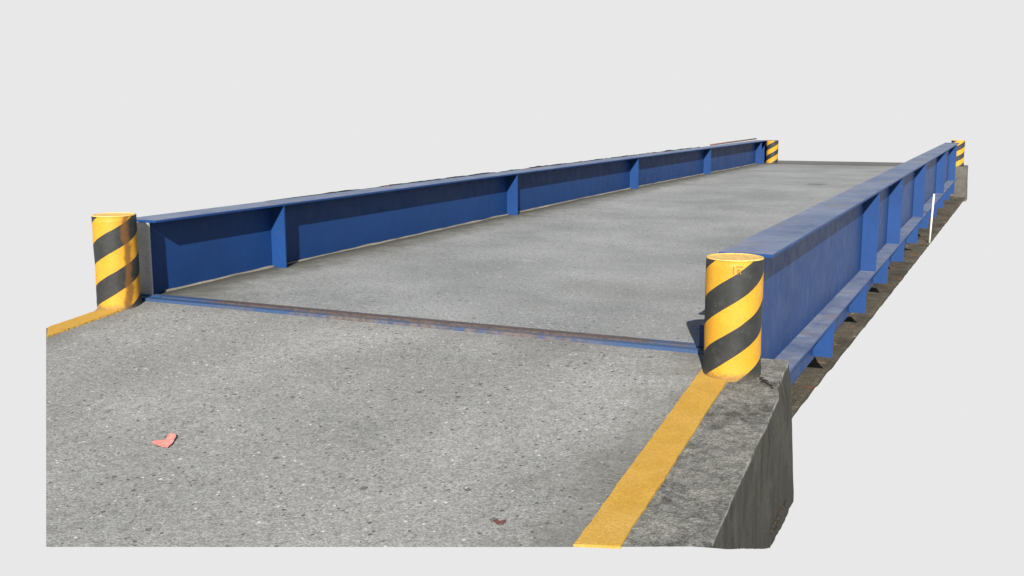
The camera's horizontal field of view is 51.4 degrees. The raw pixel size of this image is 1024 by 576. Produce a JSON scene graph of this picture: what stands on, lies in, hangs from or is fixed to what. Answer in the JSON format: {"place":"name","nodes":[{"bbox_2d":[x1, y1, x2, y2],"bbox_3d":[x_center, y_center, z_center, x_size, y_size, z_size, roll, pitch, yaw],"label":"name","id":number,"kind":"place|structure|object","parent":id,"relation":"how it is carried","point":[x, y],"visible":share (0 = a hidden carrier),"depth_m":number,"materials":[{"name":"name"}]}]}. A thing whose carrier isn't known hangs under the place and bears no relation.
{"place":"outdoors","nodes":[
{"label":"outdoors","id":0,"kind":"place"},
{"bbox_2d":[46,301,728,546],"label":"approach road","id":1,"kind":"structure","parent":0,"point":[295,431],"depth_m":4.03,"materials":[{"name":"concrete"}]},
{"bbox_2d":[47,309,122,336],"bbox_3d":[-2.295,0.172,5.678,0.139,0.071,0.560,5,11,27],"label":"road marking","id":2,"kind":"object","parent":1,"relation":"on","point":[55,329],"visible":0.94,"depth_m":5.65,"materials":[{"name":"yellow paint"}]},
{"bbox_2d":[91,212,141,309],"bbox_3d":[-2.192,-0.125,5.906,0.236,0.572,0.238,4,11,25],"label":"striped bollard","id":3,"kind":"object","parent":1,"relation":"on","point":[116,257],"visible":0.97,"depth_m":5.81,"materials":[{"name":"yellow metal"}]},
{"bbox_2d":[152,433,175,447],"bbox_3d":[-1.288,0.572,3.995,0.094,0.018,0.093,7,12,37],"label":"paper scrap","id":4,"kind":"object","parent":1,"relation":"on","point":[167,442],"visible":1,"depth_m":3.99,"materials":[{"name":"pink paper"}]},
{"bbox_2d":[142,296,703,353],"bbox_3d":[-0.620,0.198,5.370,3.450,0.074,0.050,4,11,25],"label":"edging angle","id":5,"kind":"object","parent":1,"relation":"on","point":[684,349],"visible":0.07,"depth_m":5.22,"materials":[{"name":"blue metal"}]},
{"bbox_2d":[492,519,505,523],"bbox_3d":[-0.042,0.711,3.246,0.040,0.009,0.026,4,11,25],"label":"dry leaf","id":6,"kind":"object","parent":1,"relation":"on","point":[496,521],"visible":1,"depth_m":3.24,"materials":[{"name":"brown plant"}]},
{"bbox_2d":[573,368,726,548],"bbox_3d":[0.551,0.548,3.759,0.137,0.181,1.563,4,10,23],"label":"road marking","id":7,"kind":"object","parent":1,"relation":"on","point":[624,505],"visible":0.95,"depth_m":3.55,"materials":[{"name":"yellow paint"}]},
{"bbox_2d":[703,253,763,381],"bbox_3d":[0.913,0.141,4.391,0.238,0.547,0.239,0,10,2],"label":"striped bollard","id":8,"kind":"object","parent":1,"relation":"on","point":[733,312],"visible":0.98,"depth_m":4.30,"materials":[{"name":"yellow metal"}]},
{"bbox_2d":[0,0,1023,575],"label":"sky","id":9,"kind":"structure","parent":0,"point":[908,453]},
{"bbox_2d":[778,160,901,165],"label":"road","id":10,"kind":"structure","parent":0,"point":[841,163],"depth_m":20.54,"materials":[{"name":"concrete"}]},
{"bbox_2d":[766,140,778,162],"bbox_3d":[5.045,-2.611,20.633,0.231,0.500,0.230,-1,10,-3],"label":"striped bollard","id":11,"kind":"object","parent":10,"relation":"on","point":[771,151],"visible":0.95,"depth_m":20.54,"materials":[{"name":"yellow metal"}]},
{"bbox_2d":[770,196,964,532],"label":"ground","id":12,"kind":"structure","parent":0,"point":[817,369],"depth_m":8.37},
{"bbox_2d":[137,140,958,385],"bbox_3d":[2.955,-1.097,12.809,3.728,0.902,16.641,4,11,25],"label":"truck scale","id":13,"kind":"object","parent":12,"relation":"on","point":[620,248],"visible":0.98,"depth_m":7.47,"materials":[{"name":"concrete"}]},
{"bbox_2d":[710,138,756,145],"bbox_3d":[4.109,-2.231,19.664,0.034,0.981,3.500,4,11,25],"label":"pipe rail","id":14,"kind":"object","parent":13,"relation":"attached to","point":[732,141],"visible":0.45,"depth_m":19.36,"materials":[{"name":"grey metal"}]},
{"bbox_2d":[622,358,793,548],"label":"retaining wall","id":15,"kind":"structure","parent":12,"relation":"on","point":[727,483],"depth_m":3.69,"materials":[{"name":"concrete"}]},
{"bbox_2d":[928,194,934,246],"bbox_3d":[4.989,-0.802,12.654,0.041,0.636,0.022,4,11,25],"label":"marker stake","id":16,"kind":"object","parent":12,"relation":"on","point":[931,219],"visible":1,"depth_m":12.64,"materials":[{"name":"white plastic"}]},
{"bbox_2d":[950,165,967,201],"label":"retaining wall","id":17,"kind":"structure","parent":12,"relation":"on","point":[961,183],"depth_m":19.19,"materials":[{"name":"concrete"}]},
{"bbox_2d":[951,140,964,166],"bbox_3d":[8.071,-2.412,19.282,0.236,0.530,0.234,-3,10,-15],"label":"striped bollard","id":18,"kind":"object","parent":17,"relation":"on","point":[960,154],"visible":0.67,"depth_m":19.18,"materials":[{"name":"yellow metal"}]}
]}

